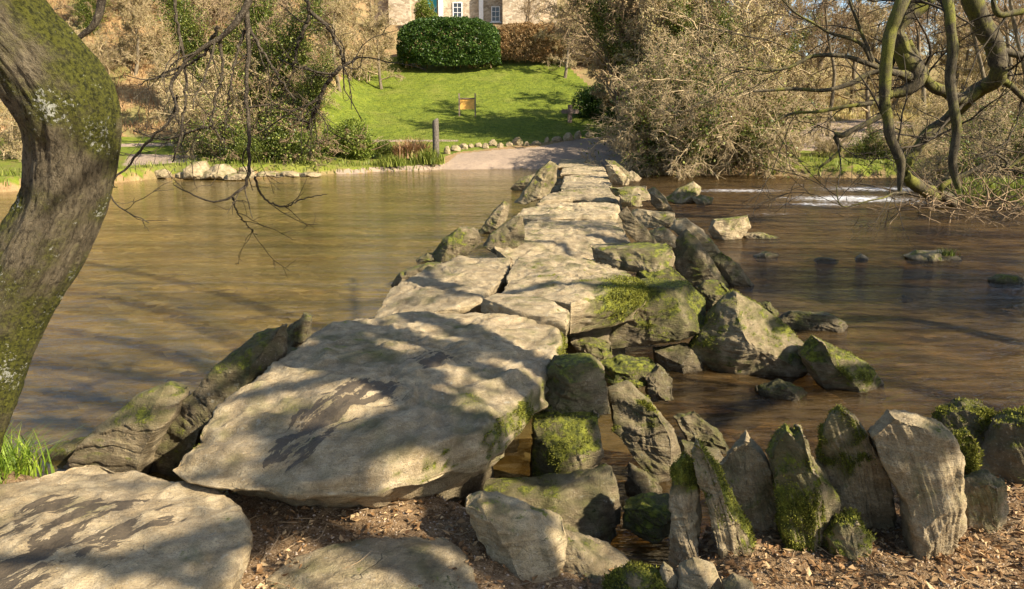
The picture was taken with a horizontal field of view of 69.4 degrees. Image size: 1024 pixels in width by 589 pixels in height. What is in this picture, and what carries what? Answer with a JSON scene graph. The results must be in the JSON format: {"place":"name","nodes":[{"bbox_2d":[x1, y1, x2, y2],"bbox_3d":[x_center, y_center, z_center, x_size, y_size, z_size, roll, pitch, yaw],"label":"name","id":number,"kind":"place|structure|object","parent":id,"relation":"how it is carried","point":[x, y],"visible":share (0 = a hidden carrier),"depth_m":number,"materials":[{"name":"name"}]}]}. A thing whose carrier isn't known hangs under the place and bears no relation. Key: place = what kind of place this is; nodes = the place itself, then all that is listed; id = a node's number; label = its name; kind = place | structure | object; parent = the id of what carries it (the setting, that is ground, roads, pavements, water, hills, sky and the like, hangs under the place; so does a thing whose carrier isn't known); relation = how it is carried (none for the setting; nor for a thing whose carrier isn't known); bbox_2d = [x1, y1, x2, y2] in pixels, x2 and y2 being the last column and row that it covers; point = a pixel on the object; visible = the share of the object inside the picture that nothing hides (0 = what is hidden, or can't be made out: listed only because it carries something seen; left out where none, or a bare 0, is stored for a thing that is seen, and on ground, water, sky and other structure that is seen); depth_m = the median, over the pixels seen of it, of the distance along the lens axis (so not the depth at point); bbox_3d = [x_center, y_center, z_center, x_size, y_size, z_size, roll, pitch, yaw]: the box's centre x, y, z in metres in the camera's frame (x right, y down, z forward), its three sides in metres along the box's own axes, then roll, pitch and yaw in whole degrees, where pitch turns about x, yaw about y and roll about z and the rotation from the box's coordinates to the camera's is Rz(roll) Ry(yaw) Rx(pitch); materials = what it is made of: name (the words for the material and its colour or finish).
{"place":"outdoors","nodes":[
{"label":"outdoors","id":0,"kind":"place"},
{"bbox_2d":[0,0,1023,588],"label":"ground","id":1,"kind":"structure","parent":0,"point":[88,372],"depth_m":13.94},
{"bbox_2d":[0,99,22,161],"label":"shrub","id":2,"kind":"object","parent":1,"relation":"on","point":[12,141],"visible":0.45,"depth_m":38.66,"materials":[{"name":"brown plant"}]},
{"bbox_2d":[0,421,89,483],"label":"grass tuft","id":3,"kind":"object","parent":1,"relation":"on","point":[25,467],"visible":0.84,"depth_m":4.47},
{"bbox_2d":[65,16,133,73],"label":"shrub","id":4,"kind":"object","parent":1,"relation":"on","point":[107,63],"visible":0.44,"depth_m":55.56,"materials":[{"name":"brown plant"}]},
{"bbox_2d":[0,465,252,588],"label":"stone slab","id":5,"kind":"structure","parent":1,"relation":"on","point":[90,527],"depth_m":3.42,"materials":[{"name":"stone"}]},
{"bbox_2d":[113,0,159,74],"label":"tree","id":6,"kind":"object","parent":1,"relation":"on","point":[133,19],"visible":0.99,"depth_m":54.88,"materials":[{"name":"brown plant"}]},
{"bbox_2d":[107,0,196,65],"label":"shrub","id":7,"kind":"object","parent":1,"relation":"on","point":[148,19],"visible":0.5,"depth_m":56.06,"materials":[{"name":"brown plant"}]},
{"bbox_2d":[138,36,192,132],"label":"shrub","id":8,"kind":"object","parent":1,"relation":"on","point":[158,56],"visible":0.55,"depth_m":47.54,"materials":[{"name":"green plant"}]},
{"bbox_2d":[0,0,361,135],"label":"bracken","id":9,"kind":"object","parent":1,"relation":"on","point":[129,95],"visible":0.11,"depth_m":55.64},
{"bbox_2d":[152,62,249,149],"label":"shrub","id":10,"kind":"object","parent":1,"relation":"on","point":[187,120],"visible":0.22,"depth_m":42.55,"materials":[{"name":"brown plant"}]},
{"bbox_2d":[0,0,428,453],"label":"leaning tree","id":11,"kind":"object","parent":1,"relation":"on","point":[59,97],"visible":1,"depth_m":3.47,"materials":[{"name":"brown plant"}]},
{"bbox_2d":[151,0,277,123],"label":"tree","id":12,"kind":"object","parent":1,"relation":"on","point":[189,31],"visible":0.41,"depth_m":49.34,"materials":[{"name":"green plant"}]},
{"bbox_2d":[168,107,284,163],"bbox_3d":[-14.978,-8.095,38.987,6.461,4.022,4.953,12,18,42],"label":"shrub","id":13,"kind":"object","parent":1,"relation":"on","point":[229,154],"visible":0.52,"depth_m":37.76,"materials":[{"name":"green plant"}]},
{"bbox_2d":[150,51,327,159],"bbox_3d":[-14.085,-9.622,40.431,7.941,7.358,7.734,2,13,7],"label":"shrub","id":14,"kind":"object","parent":1,"relation":"on","point":[201,100],"visible":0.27,"depth_m":38.80,"materials":[{"name":"brown plant"}]},
{"bbox_2d":[209,0,332,133],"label":"tree","id":15,"kind":"object","parent":1,"relation":"on","point":[262,26],"visible":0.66,"depth_m":39.56,"materials":[{"name":"green plant"}]},
{"bbox_2d":[199,89,378,172],"bbox_3d":[-11.671,-8.470,38.949,8.615,5.362,6.604,3,13,12],"label":"shrub","id":16,"kind":"object","parent":1,"relation":"on","point":[285,152],"visible":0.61,"depth_m":37.62,"materials":[{"name":"green plant"}]},
{"bbox_2d":[257,28,341,157],"bbox_3d":[-10.894,-9.911,38.581,4.393,8.407,5.855,-11,17,-40],"label":"tree","id":17,"kind":"object","parent":1,"relation":"on","point":[303,89],"visible":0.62,"depth_m":38.30,"materials":[{"name":"green plant"}]},
{"bbox_2d":[310,0,359,91],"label":"tree","id":18,"kind":"object","parent":1,"relation":"on","point":[338,6],"visible":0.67,"depth_m":56.47,"materials":[{"name":"brown plant"}]},
{"bbox_2d":[319,9,393,82],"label":"shrub","id":19,"kind":"object","parent":1,"relation":"on","point":[350,57],"visible":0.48,"depth_m":62.17,"materials":[{"name":"brown plant"}]},
{"bbox_2d":[332,116,388,159],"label":"bush","id":20,"kind":"object","parent":1,"relation":"on","point":[355,149],"visible":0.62,"depth_m":41.97,"materials":[{"name":"green plant"}]},
{"bbox_2d":[266,536,477,588],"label":"stone slab","id":21,"kind":"structure","parent":1,"relation":"on","point":[387,562],"depth_m":3.47,"materials":[{"name":"stone"}]},
{"bbox_2d":[355,2,405,88],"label":"tree","id":22,"kind":"object","parent":1,"relation":"on","point":[379,24],"visible":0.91,"depth_m":62.95,"materials":[{"name":"brown plant"}]},
{"bbox_2d":[395,15,501,68],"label":"hedge","id":23,"kind":"object","parent":1,"relation":"on","point":[436,37],"visible":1,"depth_m":67.84,"materials":[{"name":"green plant"}]},
{"bbox_2d":[374,0,556,24],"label":"stone house","id":24,"kind":"structure","parent":1,"relation":"on","point":[497,12],"depth_m":84.62,"materials":[{"name":"stone"}]},
{"bbox_2d":[323,68,611,144],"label":"lawn grass","id":25,"kind":"structure","parent":1,"relation":"on","point":[427,89],"depth_m":57.51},
{"bbox_2d":[0,154,939,185],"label":"bank grass","id":26,"kind":"structure","parent":1,"relation":"on","point":[237,161],"depth_m":36.61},
{"bbox_2d":[465,490,567,582],"bbox_3d":[0.040,1.226,3.695,0.544,0.479,0.402,0,13,0],"label":"boulder","id":27,"kind":"object","parent":1,"relation":"on","point":[517,537],"visible":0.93,"depth_m":3.58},
{"bbox_2d":[487,21,574,62],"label":"hedge","id":28,"kind":"object","parent":1,"relation":"on","point":[510,41],"visible":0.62,"depth_m":69.68,"materials":[{"name":"brown plant"}]},
{"bbox_2d":[571,82,608,117],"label":"bush","id":29,"kind":"object","parent":1,"relation":"on","point":[588,102],"visible":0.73,"depth_m":54.59,"materials":[{"name":"green plant"}]},
{"bbox_2d":[563,529,630,583],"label":"boulder","id":30,"kind":"object","parent":1,"relation":"on","point":[589,557],"visible":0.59,"depth_m":3.67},
{"bbox_2d":[533,0,680,139],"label":"tree","id":31,"kind":"object","parent":1,"relation":"on","point":[562,24],"visible":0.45,"depth_m":45.68,"materials":[{"name":"brown plant"}]},
{"bbox_2d":[220,475,1023,588],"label":"leaf litter","id":32,"kind":"object","parent":1,"relation":"on","point":[883,541],"visible":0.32,"depth_m":3.57,"materials":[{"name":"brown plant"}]},
{"bbox_2d":[600,560,668,588],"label":"boulder","id":33,"kind":"object","parent":1,"relation":"on","point":[635,575],"visible":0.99,"depth_m":3.38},
{"bbox_2d":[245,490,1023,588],"bbox_3d":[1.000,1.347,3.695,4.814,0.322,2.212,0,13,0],"label":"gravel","id":34,"kind":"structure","parent":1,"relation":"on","point":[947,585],"depth_m":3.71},
{"bbox_2d":[559,0,711,107],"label":"tree","id":35,"kind":"object","parent":1,"relation":"on","point":[598,13],"visible":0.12,"depth_m":46.17,"materials":[{"name":"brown plant"}]},
{"bbox_2d":[594,0,707,92],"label":"tree","id":36,"kind":"object","parent":1,"relation":"on","point":[672,31],"visible":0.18,"depth_m":42.36,"materials":[{"name":"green plant"}]},
{"bbox_2d":[610,0,707,122],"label":"tree","id":37,"kind":"object","parent":1,"relation":"on","point":[655,3],"visible":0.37,"depth_m":43.25,"materials":[{"name":"brown plant"}]},
{"bbox_2d":[579,35,783,182],"bbox_3d":[9.196,-9.096,37.988,10.546,7.912,10.566,-9,16,-35],"label":"shrub","id":38,"kind":"object","parent":1,"relation":"on","point":[662,107],"visible":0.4,"depth_m":35.83,"materials":[{"name":"brown plant"}]},
{"bbox_2d":[667,451,701,568],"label":"standing stone","id":39,"kind":"object","parent":1,"relation":"on","point":[685,509],"visible":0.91,"depth_m":3.64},
{"bbox_2d":[643,0,753,76],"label":"tree","id":40,"kind":"object","parent":1,"relation":"on","point":[724,17],"visible":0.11,"depth_m":40.50,"materials":[{"name":"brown plant"}]},
{"bbox_2d":[677,556,722,588],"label":"boulder","id":41,"kind":"object","parent":1,"relation":"on","point":[695,572],"visible":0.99,"depth_m":3.30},
{"bbox_2d":[590,21,815,186],"bbox_3d":[9.435,-9.181,37.110,11.944,8.944,11.922,11,17,41],"label":"shrub","id":42,"kind":"object","parent":1,"relation":"on","point":[705,124],"visible":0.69,"depth_m":34.88,"materials":[{"name":"brown plant"}]},
{"bbox_2d":[607,0,825,153],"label":"shrub","id":43,"kind":"object","parent":1,"relation":"on","point":[767,46],"visible":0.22,"depth_m":38.29,"materials":[{"name":"brown plant"}]},
{"bbox_2d":[690,438,756,557],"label":"standing stone","id":44,"kind":"object","parent":1,"relation":"on","point":[731,525],"visible":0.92,"depth_m":3.56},
{"bbox_2d":[615,37,833,183],"bbox_3d":[10.945,-8.983,37.850,10.088,7.568,10.107,12,17,41],"label":"shrub","id":45,"kind":"object","parent":1,"relation":"on","point":[763,139],"visible":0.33,"depth_m":35.59,"materials":[{"name":"brown plant"}]},
{"bbox_2d":[719,430,777,533],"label":"standing stone","id":46,"kind":"object","parent":1,"relation":"on","point":[744,464],"visible":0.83,"depth_m":3.81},
{"bbox_2d":[764,419,842,552],"bbox_3d":[1.497,1.014,3.796,0.471,0.805,0.359,-9,16,-33],"label":"standing stone","id":47,"kind":"object","parent":1,"relation":"on","point":[808,501],"visible":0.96,"depth_m":3.64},
{"bbox_2d":[757,0,885,110],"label":"tree","id":48,"kind":"object","parent":1,"relation":"on","point":[818,62],"visible":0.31,"depth_m":58.80,"materials":[{"name":"brown plant"}]},
{"bbox_2d":[792,0,856,135],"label":"tree","id":49,"kind":"object","parent":1,"relation":"on","point":[822,37],"visible":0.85,"depth_m":46.54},
{"bbox_2d":[632,81,1017,154],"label":"woodland undergrowth","id":50,"kind":"object","parent":1,"relation":"on","point":[843,101],"visible":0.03,"depth_m":65.05,"materials":[{"name":"brown plant"}]},
{"bbox_2d":[655,0,1023,249],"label":"mossy tree","id":51,"kind":"object","parent":1,"relation":"on","point":[899,48],"visible":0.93,"depth_m":18.44,"materials":[{"name":"brown plant"}]},
{"bbox_2d":[822,507,877,561],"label":"standing stone","id":52,"kind":"object","parent":1,"relation":"on","point":[849,536],"visible":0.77,"depth_m":3.58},
{"bbox_2d":[814,404,896,530],"bbox_3d":[1.815,0.972,3.905,0.466,0.857,0.359,0,13,0],"label":"standing stone","id":53,"kind":"object","parent":1,"relation":"on","point":[847,457],"visible":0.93,"depth_m":3.78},
{"bbox_2d":[831,2,910,132],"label":"tree","id":54,"kind":"object","parent":1,"relation":"on","point":[874,51],"visible":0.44,"depth_m":49.75,"materials":[{"name":"brown plant"}]},
{"bbox_2d":[813,0,943,110],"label":"tree","id":55,"kind":"object","parent":1,"relation":"on","point":[873,19],"visible":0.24,"depth_m":54.61,"materials":[{"name":"brown plant"}]},
{"bbox_2d":[844,124,912,159],"bbox_3d":[19.158,-7.792,38.621,3.948,2.458,3.027,6,14,23],"label":"shrub","id":56,"kind":"object","parent":1,"relation":"on","point":[867,145],"visible":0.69,"depth_m":38.36,"materials":[{"name":"green plant"}]},
{"bbox_2d":[867,409,966,560],"bbox_3d":[2.014,1.029,3.688,0.509,0.918,0.459,0,13,0],"label":"standing stone","id":57,"kind":"object","parent":1,"relation":"on","point":[922,459],"visible":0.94,"depth_m":3.52,"materials":[{"name":"stone"}]},
{"bbox_2d":[901,74,1010,146],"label":"shrub","id":58,"kind":"object","parent":1,"relation":"on","point":[936,112],"visible":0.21,"depth_m":41.92,"materials":[{"name":"brown plant"}]},
{"bbox_2d":[931,397,995,446],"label":"standing stone","id":59,"kind":"object","parent":1,"relation":"on","point":[974,416],"visible":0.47,"depth_m":4.54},
{"bbox_2d":[906,86,1023,197],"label":"shrub","id":60,"kind":"object","parent":1,"relation":"on","point":[978,102],"visible":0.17,"depth_m":29.30,"materials":[{"name":"brown plant"}]},
{"bbox_2d":[952,426,983,474],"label":"standing stone","id":61,"kind":"object","parent":1,"relation":"on","point":[971,450],"visible":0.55,"depth_m":4.03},
{"bbox_2d":[926,5,1013,118],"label":"tree","id":62,"kind":"object","parent":1,"relation":"on","point":[966,72],"visible":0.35,"depth_m":48.07,"materials":[{"name":"brown plant"}]},
{"bbox_2d":[922,85,1023,203],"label":"shrub","id":63,"kind":"object","parent":1,"relation":"on","point":[1012,102],"visible":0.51,"depth_m":26.53,"materials":[{"name":"brown plant"}]},
{"bbox_2d":[964,469,1008,533],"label":"standing stone","id":64,"kind":"object","parent":1,"relation":"on","point":[985,492],"visible":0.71,"depth_m":3.80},
{"bbox_2d":[979,405,1023,486],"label":"standing stone","id":65,"kind":"object","parent":1,"relation":"on","point":[1002,446],"visible":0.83,"depth_m":4.28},
{"bbox_2d":[0,169,1023,564],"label":"river water","id":66,"kind":"structure","parent":0,"point":[474,173],"depth_m":20.04,"materials":[{"name":"liquid"}]},
{"bbox_2d":[34,437,85,476],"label":"boulder","id":67,"kind":"object","parent":66,"relation":"on","point":[59,460],"visible":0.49,"depth_m":5.64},
{"bbox_2d":[64,380,189,474],"bbox_3d":[-2.827,1.011,5.391,0.953,0.766,0.458,0,13,0],"label":"boulder","id":68,"kind":"object","parent":66,"relation":"on","point":[130,434],"visible":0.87,"depth_m":5.24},
{"bbox_2d":[149,324,287,481],"bbox_3d":[-2.235,0.840,5.487,1.196,1.270,0.510,0,13,0],"label":"boulder","id":69,"kind":"object","parent":66,"relation":"on","point":[252,358],"visible":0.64,"depth_m":5.30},
{"bbox_2d":[287,312,312,347],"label":"boulder","id":70,"kind":"object","parent":66,"relation":"on","point":[299,332],"visible":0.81,"depth_m":6.79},
{"bbox_2d":[432,227,481,262],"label":"boulder","id":71,"kind":"object","parent":66,"relation":"on","point":[463,241],"visible":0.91,"depth_m":13.61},
{"bbox_2d":[437,466,493,506],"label":"pier stone","id":72,"kind":"object","parent":66,"relation":"on","point":[466,489],"visible":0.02,"depth_m":5.04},
{"bbox_2d":[173,311,567,507],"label":"stone slab","id":73,"kind":"structure","parent":72,"relation":"on","point":[378,412],"depth_m":4.40,"materials":[{"name":"stone"}]},
{"bbox_2d":[481,293,569,340],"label":"stone slab","id":74,"kind":"structure","parent":73,"relation":"on","point":[542,310],"depth_m":6.49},
{"bbox_2d":[514,160,557,204],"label":"boulder","id":75,"kind":"object","parent":66,"relation":"on","point":[541,183],"visible":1,"depth_m":19.68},
{"bbox_2d":[483,463,620,543],"bbox_3d":[0.249,1.332,4.591,0.875,0.475,0.565,0,13,0],"label":"pier stone","id":76,"kind":"object","parent":66,"relation":"on","point":[585,501],"visible":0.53,"depth_m":4.47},
{"bbox_2d":[529,409,603,476],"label":"pier stone","id":77,"kind":"object","parent":66,"relation":"on","point":[569,442],"visible":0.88,"depth_m":4.94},
{"bbox_2d":[538,353,610,414],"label":"pier stone","id":78,"kind":"object","parent":77,"relation":"on","point":[575,382],"visible":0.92,"depth_m":5.13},
{"bbox_2d":[565,327,624,356],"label":"pier stone","id":79,"kind":"object","parent":66,"relation":"on","point":[602,333],"visible":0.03,"depth_m":7.73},
{"bbox_2d":[502,251,648,333],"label":"stone slab","id":80,"kind":"structure","parent":79,"relation":"on","point":[588,295],"depth_m":7.48,"materials":[{"name":"stone"}]},
{"bbox_2d":[570,336,611,360],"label":"boulder","id":81,"kind":"object","parent":79,"relation":"on","point":[599,349],"visible":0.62,"depth_m":7.25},
{"bbox_2d":[609,277,705,348],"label":"pier stone","id":82,"kind":"object","parent":79,"relation":"on","point":[672,310],"visible":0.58,"depth_m":7.69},
{"bbox_2d":[618,206,657,242],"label":"boulder","id":83,"kind":"object","parent":66,"relation":"on","point":[635,229],"visible":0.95,"depth_m":11.00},
{"bbox_2d":[607,380,680,492],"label":"boulder","id":84,"kind":"object","parent":66,"relation":"on","point":[642,428],"visible":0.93,"depth_m":5.25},
{"bbox_2d":[625,461,662,495],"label":"boulder","id":85,"kind":"object","parent":66,"relation":"on","point":[639,481],"visible":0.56,"depth_m":5.09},
{"bbox_2d":[622,492,670,543],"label":"boulder","id":86,"kind":"object","parent":66,"relation":"on","point":[646,517],"visible":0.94,"depth_m":4.41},
{"bbox_2d":[631,208,675,228],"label":"boulder","id":87,"kind":"object","parent":66,"relation":"on","point":[652,219],"visible":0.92,"depth_m":12.47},
{"bbox_2d":[643,363,673,402],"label":"boulder","id":88,"kind":"object","parent":66,"relation":"on","point":[659,380],"visible":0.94,"depth_m":6.47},
{"bbox_2d":[601,354,654,387],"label":"boulder","id":89,"kind":"object","parent":88,"relation":"on","point":[622,367],"visible":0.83,"depth_m":6.52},
{"bbox_2d":[636,266,685,279],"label":"pier stone","id":90,"kind":"object","parent":66,"relation":"on","point":[670,272],"visible":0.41,"depth_m":9.37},
{"bbox_2d":[590,242,674,271],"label":"pier stone","id":91,"kind":"object","parent":90,"relation":"on","point":[639,256],"visible":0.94,"depth_m":9.54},
{"bbox_2d":[652,342,703,385],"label":"boulder","id":92,"kind":"object","parent":66,"relation":"on","point":[681,358],"visible":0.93,"depth_m":7.65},
{"bbox_2d":[672,228,728,288],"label":"boulder","id":93,"kind":"object","parent":66,"relation":"on","point":[694,263],"visible":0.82,"depth_m":11.43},
{"bbox_2d":[668,218,720,256],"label":"boulder","id":94,"kind":"object","parent":93,"relation":"on","point":[679,226],"visible":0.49,"depth_m":11.70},
{"bbox_2d":[673,411,728,456],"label":"boulder","id":95,"kind":"object","parent":66,"relation":"on","point":[693,425],"visible":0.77,"depth_m":5.75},
{"bbox_2d":[708,215,750,242],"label":"boulder","id":96,"kind":"object","parent":66,"relation":"on","point":[733,229],"visible":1,"depth_m":16.37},
{"bbox_2d":[711,252,753,290],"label":"boulder","id":97,"kind":"object","parent":66,"relation":"on","point":[733,274],"visible":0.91,"depth_m":11.63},
{"bbox_2d":[688,289,808,384],"bbox_3d":[2.462,0.432,7.736,1.221,0.983,0.769,0,13,0],"label":"boulder","id":98,"kind":"object","parent":66,"relation":"on","point":[738,334],"visible":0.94,"depth_m":7.52,"materials":[{"name":"stone"}]},
{"bbox_2d":[754,378,807,409],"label":"boulder","id":99,"kind":"object","parent":66,"relation":"on","point":[781,390],"visible":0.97,"depth_m":6.92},
{"bbox_2d":[778,310,848,338],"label":"boulder","id":100,"kind":"object","parent":66,"relation":"on","point":[820,323],"visible":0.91,"depth_m":9.18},
{"bbox_2d":[798,333,885,404],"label":"boulder","id":101,"kind":"object","parent":66,"relation":"on","point":[832,368],"visible":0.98,"depth_m":7.12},
{"bbox_2d":[903,249,961,267],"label":"boulder","id":102,"kind":"object","parent":66,"relation":"on","point":[929,256],"visible":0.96,"depth_m":13.89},
{"bbox_2d":[862,129,1023,239],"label":"brushwood pile","id":103,"kind":"object","parent":66,"relation":"on","point":[961,196],"visible":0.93,"depth_m":19.51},
{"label":"pier stone","id":104,"kind":"object","parent":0,"visible":0},
{"bbox_2d":[375,255,512,317],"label":"stone slab","id":105,"kind":"structure","parent":104,"relation":"on","point":[459,284],"depth_m":7.81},
{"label":"pier stone","id":106,"kind":"object","parent":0,"visible":0},
{"bbox_2d":[494,219,629,265],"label":"stone slab","id":107,"kind":"structure","parent":106,"relation":"on","point":[575,238],"depth_m":11.25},
{"bbox_2d":[483,215,524,253],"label":"boulder","id":108,"kind":"object","parent":107,"relation":"on","point":[510,233],"visible":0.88,"depth_m":10.55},
{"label":"pier stone","id":109,"kind":"object","parent":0,"visible":0},
{"bbox_2d":[513,202,619,224],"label":"stone slab","id":110,"kind":"structure","parent":109,"relation":"on","point":[578,211],"depth_m":13.95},
{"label":"pier stone","id":111,"kind":"object","parent":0,"visible":0},
{"bbox_2d":[536,186,619,205],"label":"stone slab","id":112,"kind":"structure","parent":111,"relation":"on","point":[599,194],"depth_m":18.21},
{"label":"pier stone","id":113,"kind":"object","parent":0,"visible":0},
{"bbox_2d":[561,173,611,190],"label":"stone slab","id":114,"kind":"structure","parent":113,"relation":"on","point":[575,182],"depth_m":23.27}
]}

